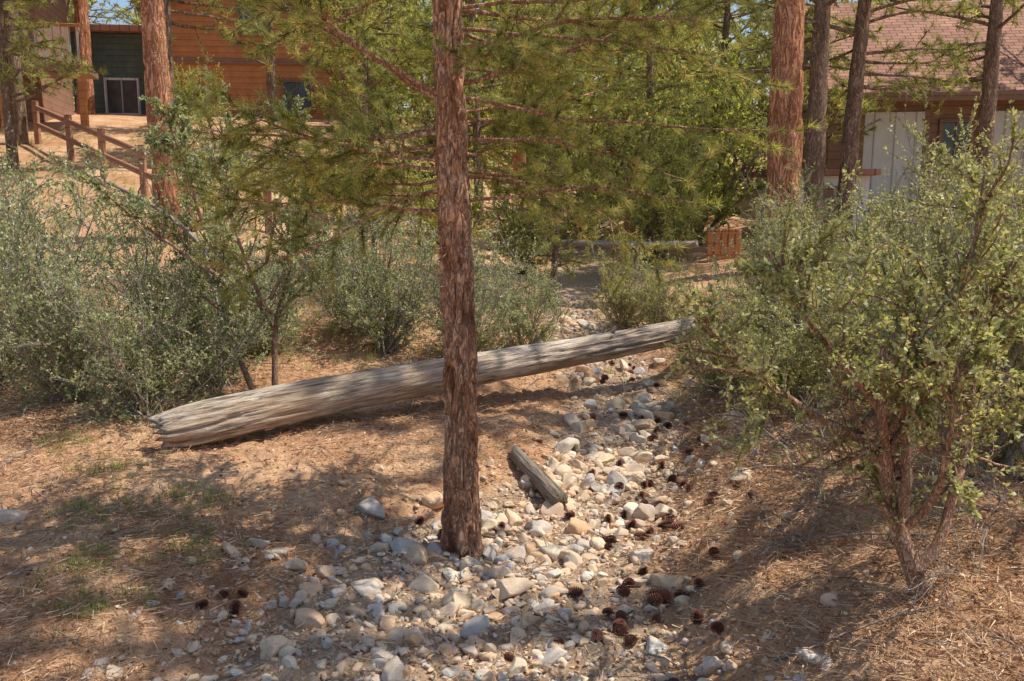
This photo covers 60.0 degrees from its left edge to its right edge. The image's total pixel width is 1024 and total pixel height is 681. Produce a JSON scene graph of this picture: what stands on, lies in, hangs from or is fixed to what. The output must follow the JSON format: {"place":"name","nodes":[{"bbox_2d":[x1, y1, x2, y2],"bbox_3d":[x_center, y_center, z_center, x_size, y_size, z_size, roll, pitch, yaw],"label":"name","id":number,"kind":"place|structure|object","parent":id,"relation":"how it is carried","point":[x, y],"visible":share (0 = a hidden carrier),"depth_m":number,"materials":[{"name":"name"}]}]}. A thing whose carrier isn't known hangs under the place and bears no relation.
{"place":"outdoors","nodes":[
{"label":"outdoors","id":0,"kind":"place"},
{"bbox_2d":[21,61,98,78],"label":"deck floor","id":1,"kind":"structure","parent":0,"point":[88,76],"depth_m":23.68,"materials":[{"name":"wood"}]},
{"bbox_2d":[0,110,1023,680],"bbox_3d":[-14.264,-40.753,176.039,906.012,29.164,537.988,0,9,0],"label":"ground","id":2,"kind":"structure","parent":0,"point":[122,126],"depth_m":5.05,"materials":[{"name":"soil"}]},
{"bbox_2d":[3,0,35,144],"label":"pine tree","id":3,"kind":"object","parent":2,"relation":"on","point":[20,122],"visible":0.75,"depth_m":21.20,"materials":[{"name":"brown plant"}]},
{"bbox_2d":[0,147,66,267],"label":"shrub","id":4,"kind":"object","parent":2,"relation":"on","point":[8,186],"visible":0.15,"depth_m":10.63,"materials":[{"name":"green plant"}]},
{"bbox_2d":[0,0,74,121],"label":"walls","id":5,"kind":"structure","parent":2,"relation":"on","point":[62,104],"depth_m":25.84,"materials":[{"name":"brown"}]},
{"bbox_2d":[0,0,109,175],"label":"pine tree","id":6,"kind":"object","parent":2,"relation":"on","point":[6,80],"visible":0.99,"depth_m":18.37,"materials":[{"name":"green plant"}]},
{"bbox_2d":[0,142,120,341],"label":"shrub","id":7,"kind":"object","parent":2,"relation":"on","point":[28,187],"visible":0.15,"depth_m":9.07,"materials":[{"name":"green plant"}]},
{"bbox_2d":[0,145,162,385],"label":"shrub","id":8,"kind":"object","parent":2,"relation":"on","point":[42,233],"visible":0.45,"depth_m":7.95,"materials":[{"name":"green plant"}]},
{"bbox_2d":[77,73,89,127],"bbox_3d":[-11.361,-6.212,23.504,0.180,1.900,0.180,-2,9,-14],"label":"deck post","id":9,"kind":"object","parent":2,"relation":"on","point":[83,103],"visible":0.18,"depth_m":23.41,"materials":[{"name":"orange"}]},
{"bbox_2d":[73,0,95,114],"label":"pine tree","id":10,"kind":"object","parent":2,"relation":"on","point":[81,13],"visible":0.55,"depth_m":28.72,"materials":[{"name":"brown plant"}]},
{"bbox_2d":[66,0,115,109],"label":"broadleaf tree","id":11,"kind":"object","parent":2,"relation":"on","point":[69,8],"visible":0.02,"depth_m":35.53,"materials":[{"name":"green plant"}]},
{"bbox_2d":[0,162,188,418],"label":"shrub","id":12,"kind":"object","parent":2,"relation":"on","point":[67,355],"visible":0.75,"depth_m":7.21,"materials":[{"name":"green plant"}]},
{"bbox_2d":[69,0,128,105],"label":"pine tree","id":13,"kind":"object","parent":2,"relation":"on","point":[101,12],"visible":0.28,"depth_m":40.62,"materials":[{"name":"green plant"}]},
{"bbox_2d":[70,32,145,114],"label":"side wing","id":14,"kind":"structure","parent":2,"relation":"on","point":[120,55],"depth_m":30.29,"materials":[{"name":"wood"}]},
{"bbox_2d":[69,23,141,33],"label":"wing roof","id":15,"kind":"structure","parent":14,"relation":"on","point":[115,28],"depth_m":29.78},
{"bbox_2d":[106,80,138,112],"bbox_3d":[-13.384,-8.380,30.474,1.000,1.100,0.040,-1,9,-7],"label":"window glass","id":16,"kind":"object","parent":14,"relation":"attached to","point":[130,96],"visible":1,"depth_m":30.45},
{"bbox_2d":[103,0,140,24],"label":"broadleaf tree","id":17,"kind":"object","parent":2,"relation":"on","point":[135,20],"visible":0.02,"depth_m":33.90,"materials":[{"name":"green plant"}]},
{"bbox_2d":[10,232,270,440],"bbox_3d":[-2.937,-0.028,6.948,1.453,1.633,1.727,6,11,33],"label":"shrub","id":18,"kind":"object","parent":2,"relation":"on","point":[130,355],"visible":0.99,"depth_m":6.90,"materials":[{"name":"green plant"}]},
{"bbox_2d":[44,164,273,354],"bbox_3d":[-3.559,-0.664,9.291,2.645,2.338,1.989,-1,9,-8],"label":"shrub","id":19,"kind":"object","parent":2,"relation":"on","point":[172,261],"visible":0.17,"depth_m":9.22,"materials":[{"name":"green plant"}]},
{"bbox_2d":[140,0,184,243],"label":"pine tree","id":20,"kind":"object","parent":2,"relation":"on","point":[157,80],"visible":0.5,"depth_m":13.98,"materials":[{"name":"brown plant"}]},
{"bbox_2d":[103,170,239,373],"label":"dead branch","id":21,"kind":"object","parent":2,"relation":"on","point":[190,234],"visible":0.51,"depth_m":8.63,"materials":[{"name":"wood"}]},
{"bbox_2d":[38,66,329,389],"bbox_3d":[-2.603,-0.815,7.342,2.431,2.888,1.580,0,9,0],"label":"tree","id":22,"kind":"object","parent":2,"relation":"on","point":[169,146],"visible":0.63,"depth_m":7.33,"materials":[{"name":"green plant"}]},
{"bbox_2d":[124,0,267,124],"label":"pine tree","id":23,"kind":"object","parent":2,"relation":"on","point":[168,11],"visible":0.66,"depth_m":19.55,"materials":[{"name":"green plant"}]},
{"bbox_2d":[173,52,223,124],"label":"broadleaf tree","id":24,"kind":"object","parent":2,"relation":"on","point":[185,90],"visible":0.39,"depth_m":25.23,"materials":[{"name":"green plant"}]},
{"bbox_2d":[137,101,271,296],"bbox_3d":[-3.112,-1.210,9.364,1.422,2.599,2.188,-4,10,-24],"label":"tree","id":25,"kind":"object","parent":2,"relation":"on","point":[184,222],"visible":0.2,"depth_m":9.36,"materials":[{"name":"green plant"}]},
{"bbox_2d":[92,223,329,396],"bbox_3d":[-2.735,-0.152,8.029,2.044,1.807,1.537,-5,10,-28],"label":"shrub","id":26,"kind":"object","parent":2,"relation":"on","point":[234,368],"visible":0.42,"depth_m":7.85,"materials":[{"name":"green plant"}]},
{"bbox_2d":[31,101,438,253],"bbox_3d":[-6.774,-3.369,17.702,12.348,3.580,2.215,5,11,30],"label":"wooden fence","id":27,"kind":"object","parent":2,"relation":"on","point":[98,133],"visible":0.45,"depth_m":18.49,"materials":[{"name":"red wood"}]},
{"bbox_2d":[155,220,329,358],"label":"shrub","id":28,"kind":"object","parent":2,"relation":"on","point":[263,346],"visible":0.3,"depth_m":9.22,"materials":[{"name":"green plant"}]},
{"bbox_2d":[171,10,352,119],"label":"walls","id":29,"kind":"structure","parent":2,"relation":"on","point":[244,79],"depth_m":29.83,"materials":[{"name":"orange"}]},
{"bbox_2d":[170,0,338,13],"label":"gable","id":30,"kind":"structure","parent":29,"relation":"on","point":[182,7],"depth_m":29.43,"materials":[{"name":"orange"}]},
{"bbox_2d":[173,58,338,65],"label":"belt trim","id":31,"kind":"structure","parent":29,"relation":"attached to","point":[235,61],"depth_m":29.75,"materials":[{"name":"brown"}]},
{"bbox_2d":[284,82,310,109],"bbox_3d":[-7.308,-8.336,30.203,0.900,0.900,0.040,-1,9,-7],"label":"window glass","id":32,"kind":"object","parent":29,"relation":"attached to","point":[292,87],"visible":0.5,"depth_m":30.17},
{"bbox_2d":[244,0,320,131],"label":"pine tree","id":33,"kind":"object","parent":2,"relation":"on","point":[270,79],"visible":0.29,"depth_m":24.07,"materials":[{"name":"green plant"}]},
{"bbox_2d":[271,168,397,280],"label":"shrub","id":34,"kind":"object","parent":2,"relation":"on","point":[330,224],"visible":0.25,"depth_m":13.06,"materials":[{"name":"green plant"}]},
{"bbox_2d":[285,178,437,342],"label":"shrub","id":35,"kind":"object","parent":2,"relation":"on","point":[375,259],"visible":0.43,"depth_m":9.91,"materials":[{"name":"green plant"}]},
{"bbox_2d":[299,0,432,130],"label":"broadleaf tree","id":36,"kind":"object","parent":2,"relation":"on","point":[352,81],"visible":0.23,"depth_m":25.64,"materials":[{"name":"green plant"}]},
{"bbox_2d":[300,0,432,154],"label":"pine tree","id":37,"kind":"object","parent":2,"relation":"on","point":[384,28],"visible":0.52,"depth_m":20.93,"materials":[{"name":"green plant"}]},
{"bbox_2d":[311,21,422,273],"bbox_3d":[-2.313,-2.918,13.977,1.915,4.086,1.916,-1,9,-5],"label":"pine tree","id":38,"kind":"object","parent":2,"relation":"on","point":[378,94],"visible":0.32,"depth_m":13.72,"materials":[{"name":"green plant"}]},
{"bbox_2d":[322,0,432,121],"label":"broadleaf tree","id":39,"kind":"object","parent":2,"relation":"on","point":[370,11],"visible":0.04,"depth_m":31.05,"materials":[{"name":"green plant"}]},
{"bbox_2d":[301,205,472,360],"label":"shrub","id":40,"kind":"object","parent":2,"relation":"on","point":[369,325],"visible":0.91,"depth_m":9.33,"materials":[{"name":"green plant"}]},
{"bbox_2d":[0,295,839,680],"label":"creek rocks","id":41,"kind":"object","parent":2,"relation":"on","point":[630,471],"visible":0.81,"depth_m":4.86,"materials":[{"name":"stone"}]},
{"bbox_2d":[146,316,700,449],"bbox_3d":[-0.293,0.246,7.798,5.548,0.388,0.350,-11,14,-33],"label":"fallen log","id":42,"kind":"object","parent":2,"relation":"on","point":[204,422],"visible":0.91,"depth_m":7.11,"materials":[{"name":"wood"}]},
{"bbox_2d":[393,136,490,249],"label":"broadleaf tree","id":43,"kind":"object","parent":2,"relation":"on","point":[434,197],"visible":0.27,"depth_m":16.27,"materials":[{"name":"green plant"}]},
{"bbox_2d":[0,127,887,647],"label":"grass tufts","id":44,"kind":"object","parent":2,"relation":"on","point":[176,493],"visible":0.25,"depth_m":5.85,"materials":[{"name":"plant"}]},
{"bbox_2d":[386,0,555,191],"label":"broadleaf tree","id":45,"kind":"object","parent":2,"relation":"on","point":[483,114],"visible":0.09,"depth_m":22.81,"materials":[{"name":"green plant"}]},
{"bbox_2d":[391,0,556,229],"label":"pine tree","id":46,"kind":"object","parent":2,"relation":"on","point":[473,91],"visible":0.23,"depth_m":19.29,"materials":[{"name":"green plant"}]},
{"bbox_2d":[195,360,756,680],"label":"pine cones","id":47,"kind":"object","parent":2,"relation":"on","point":[621,628],"visible":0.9,"depth_m":4.59,"materials":[{"name":"plant"}]},
{"bbox_2d":[391,209,560,359],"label":"shrub","id":48,"kind":"object","parent":2,"relation":"on","point":[488,332],"visible":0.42,"depth_m":9.03,"materials":[{"name":"green plant"}]},
{"bbox_2d":[154,0,823,559],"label":"pine tree","id":49,"kind":"object","parent":2,"relation":"on","point":[450,54],"visible":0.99,"depth_m":4.95,"materials":[{"name":"green plant"}]},
{"bbox_2d":[403,0,608,178],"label":"broadleaf tree","id":50,"kind":"object","parent":2,"relation":"on","point":[499,77],"visible":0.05,"depth_m":29.18,"materials":[{"name":"green plant"}]},
{"bbox_2d":[0,341,1023,680],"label":"gravel","id":51,"kind":"structure","parent":2,"relation":"on","point":[436,629],"depth_m":4.54,"materials":[{"name":"stone"}]},
{"bbox_2d":[0,324,1023,680],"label":"fallen twigs","id":52,"kind":"object","parent":2,"relation":"on","point":[502,538],"visible":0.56,"depth_m":4.79,"materials":[{"name":"wood"}]},
{"bbox_2d":[469,156,567,275],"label":"broadleaf tree","id":53,"kind":"object","parent":2,"relation":"on","point":[510,216],"visible":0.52,"depth_m":15.26,"materials":[{"name":"green plant"}]},
{"bbox_2d":[510,4,526,193],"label":"pine tree","id":54,"kind":"object","parent":2,"relation":"on","point":[520,158],"visible":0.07,"depth_m":26.30,"materials":[{"name":"brown plant"}]},
{"bbox_2d":[475,216,582,368],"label":"shrub","id":55,"kind":"object","parent":2,"relation":"on","point":[519,328],"visible":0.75,"depth_m":9.72,"materials":[{"name":"green plant"}]},
{"bbox_2d":[507,446,567,505],"bbox_3d":[0.166,0.950,6.291,0.128,0.134,0.729,-5,24,-27],"label":"broken log","id":56,"kind":"object","parent":2,"relation":"on","point":[551,491],"visible":0.98,"depth_m":6.18,"materials":[{"name":"grey wood"}]},
{"bbox_2d":[482,29,609,308],"bbox_3d":[0.510,-2.385,12.681,1.976,4.215,1.977,2,9,13],"label":"pine tree","id":57,"kind":"object","parent":2,"relation":"on","point":[555,255],"visible":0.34,"depth_m":12.60,"materials":[{"name":"green plant"}]},
{"bbox_2d":[469,0,639,215],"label":"pine tree","id":58,"kind":"object","parent":2,"relation":"on","point":[532,12],"visible":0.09,"depth_m":21.03,"materials":[{"name":"green plant"}]},
{"bbox_2d":[511,48,709,250],"bbox_3d":[2.141,-4.258,20.032,4.325,5.084,3.935,1,9,4],"label":"broadleaf tree","id":59,"kind":"object","parent":2,"relation":"on","point":[595,127],"visible":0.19,"depth_m":19.45,"materials":[{"name":"green plant"}]},
{"bbox_2d":[567,237,668,336],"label":"shrub","id":60,"kind":"object","parent":2,"relation":"on","point":[620,306],"visible":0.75,"depth_m":11.24,"materials":[{"name":"green plant"}]},
{"bbox_2d":[556,0,682,193],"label":"pine tree","id":61,"kind":"object","parent":2,"relation":"on","point":[636,63],"visible":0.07,"depth_m":28.10,"materials":[{"name":"green plant"}]},
{"bbox_2d":[561,239,697,249],"bbox_3d":[1.962,-1.651,15.190,2.611,0.186,0.174,4,10,35],"label":"fallen log","id":62,"kind":"object","parent":2,"relation":"on","point":[603,244],"visible":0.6,"depth_m":15.28,"materials":[{"name":"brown wood"}]},
{"bbox_2d":[526,4,753,170],"bbox_3d":[4.355,-10.708,34.017,9.304,8.794,7.977,4,10,25],"label":"broadleaf tree","id":63,"kind":"object","parent":2,"relation":"on","point":[629,76],"visible":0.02,"depth_m":34.02,"materials":[{"name":"green plant"}]},
{"bbox_2d":[551,0,739,235],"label":"pine tree","id":64,"kind":"object","parent":2,"relation":"on","point":[630,67],"visible":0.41,"depth_m":18.03,"materials":[{"name":"green plant"}]},
{"bbox_2d":[615,228,699,328],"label":"shrub","id":65,"kind":"object","parent":2,"relation":"on","point":[653,313],"visible":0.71,"depth_m":10.66,"materials":[{"name":"green plant"}]},
{"bbox_2d":[568,1,768,220],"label":"broadleaf tree","id":66,"kind":"object","parent":2,"relation":"on","point":[710,92],"visible":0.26,"depth_m":19.94,"materials":[{"name":"green plant"}]},
{"bbox_2d":[597,106,750,267],"bbox_3d":[2.752,-2.751,15.989,2.752,3.235,2.504,-4,10,-26],"label":"broadleaf tree","id":67,"kind":"object","parent":2,"relation":"on","point":[644,226],"visible":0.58,"depth_m":15.53,"materials":[{"name":"green plant"}]},
{"bbox_2d":[614,0,770,135],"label":"broadleaf tree","id":68,"kind":"object","parent":2,"relation":"on","point":[716,45],"visible":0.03,"depth_m":42.82,"materials":[{"name":"green plant"}]},
{"bbox_2d":[613,0,771,77],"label":"pine tree","id":69,"kind":"object","parent":2,"relation":"on","point":[720,24],"visible":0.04,"depth_m":37.30,"materials":[{"name":"green plant"}]},
{"bbox_2d":[588,52,808,245],"bbox_3d":[3.693,-3.825,17.426,3.590,3.957,4.187,-7,11,-35],"label":"broadleaf tree","id":70,"kind":"object","parent":2,"relation":"on","point":[724,212],"visible":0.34,"depth_m":17.10,"materials":[{"name":"green plant"}]},
{"bbox_2d":[629,5,771,176],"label":"broadleaf tree","id":71,"kind":"object","parent":2,"relation":"on","point":[705,47],"visible":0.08,"depth_m":29.43,"materials":[{"name":"green plant"}]},
{"bbox_2d":[651,284,771,398],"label":"shrub","id":72,"kind":"object","parent":2,"relation":"on","point":[709,376],"visible":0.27,"depth_m":7.91,"materials":[{"name":"green plant"}]},
{"bbox_2d":[635,0,806,188],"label":"pine tree","id":73,"kind":"object","parent":2,"relation":"on","point":[727,27],"visible":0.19,"depth_m":22.90,"materials":[{"name":"green plant"}]},
{"bbox_2d":[706,229,740,258],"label":"wooden gate","id":74,"kind":"structure","parent":2,"relation":"on","point":[725,233],"depth_m":14.82,"materials":[{"name":"orange"}]},
{"bbox_2d":[670,0,839,232],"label":"pine tree","id":75,"kind":"object","parent":2,"relation":"on","point":[818,65],"visible":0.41,"depth_m":14.93,"materials":[{"name":"green plant"}]},
{"bbox_2d":[664,255,845,423],"bbox_3d":[2.119,0.002,7.157,1.660,1.563,1.369,-8,12,-40],"label":"shrub","id":76,"kind":"object","parent":2,"relation":"on","point":[756,320],"visible":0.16,"depth_m":7.04,"materials":[{"name":"green plant"}]},
{"bbox_2d":[688,256,858,424],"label":"shrub","id":77,"kind":"object","parent":2,"relation":"on","point":[803,358],"visible":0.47,"depth_m":6.39,"materials":[{"name":"green plant"}]},
{"bbox_2d":[683,372,872,460],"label":"dead shrub","id":78,"kind":"object","parent":2,"relation":"on","point":[773,427],"visible":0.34,"depth_m":5.94,"materials":[{"name":"brown plant"}]},
{"bbox_2d":[766,0,804,252],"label":"pine tree","id":79,"kind":"object","parent":2,"relation":"on","point":[787,53],"visible":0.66,"depth_m":13.02,"materials":[{"name":"brown plant"}]},
{"bbox_2d":[723,164,861,299],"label":"shrub","id":80,"kind":"object","parent":2,"relation":"on","point":[778,200],"visible":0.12,"depth_m":11.04,"materials":[{"name":"green plant"}]},
{"bbox_2d":[719,479,875,573],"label":"dead shrub","id":81,"kind":"object","parent":2,"relation":"on","point":[786,543],"visible":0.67,"depth_m":4.37,"materials":[{"name":"brown plant"}]},
{"bbox_2d":[716,168,894,330],"bbox_3d":[3.045,-0.817,9.139,1.904,1.969,1.654,1,9,8],"label":"shrub","id":82,"kind":"object","parent":2,"relation":"on","point":[808,220],"visible":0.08,"depth_m":9.30,"materials":[{"name":"green plant"}]},
{"bbox_2d":[708,372,923,535],"bbox_3d":[1.748,0.633,5.105,1.168,0.793,1.533,-2,9,-12],"label":"dead shrub","id":83,"kind":"object","parent":2,"relation":"on","point":[796,472],"visible":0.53,"depth_m":5.10,"materials":[{"name":"brown plant"}]},
{"bbox_2d":[750,169,881,233],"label":"utility shed","id":84,"kind":"structure","parent":2,"relation":"on","point":[833,174],"depth_m":16.91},
{"bbox_2d":[823,186,837,228],"bbox_3d":[6.096,-2.303,17.001,0.700,1.300,0.050,1,9,6],"label":"door","id":85,"kind":"structure","parent":84,"relation":"in","point":[828,193],"depth_m":16.91,"materials":[{"name":"brown"}]},
{"bbox_2d":[734,0,901,145],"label":"pine tree","id":86,"kind":"object","parent":2,"relation":"on","point":[842,107],"visible":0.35,"depth_m":18.09,"materials":[{"name":"green plant"}]},
{"bbox_2d":[658,99,1023,603],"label":"mountain mahogany","id":87,"kind":"object","parent":2,"relation":"on","point":[910,381],"visible":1,"depth_m":3.51,"materials":[{"name":"green plant"}]},
{"bbox_2d":[703,154,1002,383],"bbox_3d":[2.687,-0.550,7.656,2.077,2.114,2.335,-7,12,-38],"label":"shrub","id":88,"kind":"object","parent":2,"relation":"on","point":[761,257],"visible":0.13,"depth_m":7.50,"materials":[{"name":"green plant"}]},
{"bbox_2d":[740,0,980,242],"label":"pine tree","id":89,"kind":"object","parent":2,"relation":"on","point":[855,88],"visible":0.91,"depth_m":15.62,"materials":[{"name":"green plant"}]},
{"bbox_2d":[742,191,998,428],"bbox_3d":[2.543,-0.136,5.829,1.405,1.674,1.618,-7,12,-39],"label":"shrub","id":90,"kind":"object","parent":2,"relation":"on","point":[856,345],"visible":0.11,"depth_m":5.84,"materials":[{"name":"green plant"}]},
{"bbox_2d":[746,140,1023,509],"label":"mountain mahogany","id":91,"kind":"object","parent":2,"relation":"on","point":[1010,453],"visible":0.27,"depth_m":4.66,"materials":[{"name":"green plant"}]},
{"bbox_2d":[819,160,1023,401],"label":"shrub","id":92,"kind":"object","parent":2,"relation":"on","point":[915,240],"visible":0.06,"depth_m":6.53,"materials":[{"name":"green plant"}]},
{"bbox_2d":[828,140,1023,366],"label":"shrub","id":93,"kind":"object","parent":2,"relation":"on","point":[901,229],"visible":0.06,"depth_m":7.32,"materials":[{"name":"green plant"}]},
{"bbox_2d":[831,81,1022,309],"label":"shrub","id":94,"kind":"object","parent":2,"relation":"on","point":[919,138],"visible":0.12,"depth_m":8.44,"materials":[{"name":"green plant"}]},
{"bbox_2d":[837,426,1023,536],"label":"dead shrub","id":95,"kind":"object","parent":2,"relation":"on","point":[975,481],"visible":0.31,"depth_m":4.19,"materials":[{"name":"brown plant"}]},
{"bbox_2d":[858,458,1023,625],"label":"dead shrub","id":96,"kind":"object","parent":2,"relation":"on","point":[950,570],"visible":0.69,"depth_m":3.75,"materials":[{"name":"brown plant"}]},
{"bbox_2d":[873,0,1023,185],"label":"pine tree","id":97,"kind":"object","parent":2,"relation":"on","point":[987,78],"visible":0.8,"depth_m":16.72,"materials":[{"name":"green plant"}]},
{"bbox_2d":[896,107,1023,261],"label":"shrub","id":98,"kind":"object","parent":2,"relation":"on","point":[984,159],"visible":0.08,"depth_m":10.59,"materials":[{"name":"green plant"}]},
{"bbox_2d":[919,137,1023,411],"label":"shrub","id":99,"kind":"object","parent":2,"relation":"on","point":[960,215],"visible":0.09,"depth_m":4.86,"materials":[{"name":"green plant"}]},
{"bbox_2d":[88,0,953,126],"label":"sky","id":100,"kind":"structure","parent":0,"point":[123,3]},
{"bbox_2d":[801,100,1023,203],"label":"walls","id":101,"kind":"structure","parent":0,"point":[950,109],"depth_m":20.00,"materials":[{"name":"brown"}]},
{"bbox_2d":[862,111,924,209],"bbox_3d":[8.654,-4.084,20.209,1.300,2.200,0.060,1,9,7],"label":"garage door","id":102,"kind":"structure","parent":101,"relation":"attached to","point":[876,155],"depth_m":20.15,"materials":[{"name":"wood"}]},
{"bbox_2d":[805,0,1023,100],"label":"roof","id":103,"kind":"structure","parent":101,"relation":"on","point":[898,28],"depth_m":21.20,"materials":[{"name":"tile"}]},
{"bbox_2d":[828,90,1023,101],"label":"fascia","id":104,"kind":"structure","parent":103,"relation":"attached to","point":[971,95],"depth_m":19.27,"materials":[{"name":"brown"}]},
{"bbox_2d":[918,109,930,207],"bbox_3d":[9.358,-4.068,20.115,0.120,2.300,0.100,1,9,7],"label":"door trim","id":105,"kind":"structure","parent":101,"relation":"attached to","point":[928,115],"depth_m":19.96,"materials":[{"name":"brown"}]},
{"bbox_2d":[941,123,970,158],"bbox_3d":[9.996,-4.503,19.987,0.600,0.800,0.040,1,9,7],"label":"window glass","id":106,"kind":"object","parent":101,"relation":"attached to","point":[948,140],"visible":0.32,"depth_m":19.96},
{"bbox_2d":[992,110,1023,204],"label":"garage door","id":107,"kind":"structure","parent":101,"relation":"attached to","point":[1000,120],"depth_m":19.80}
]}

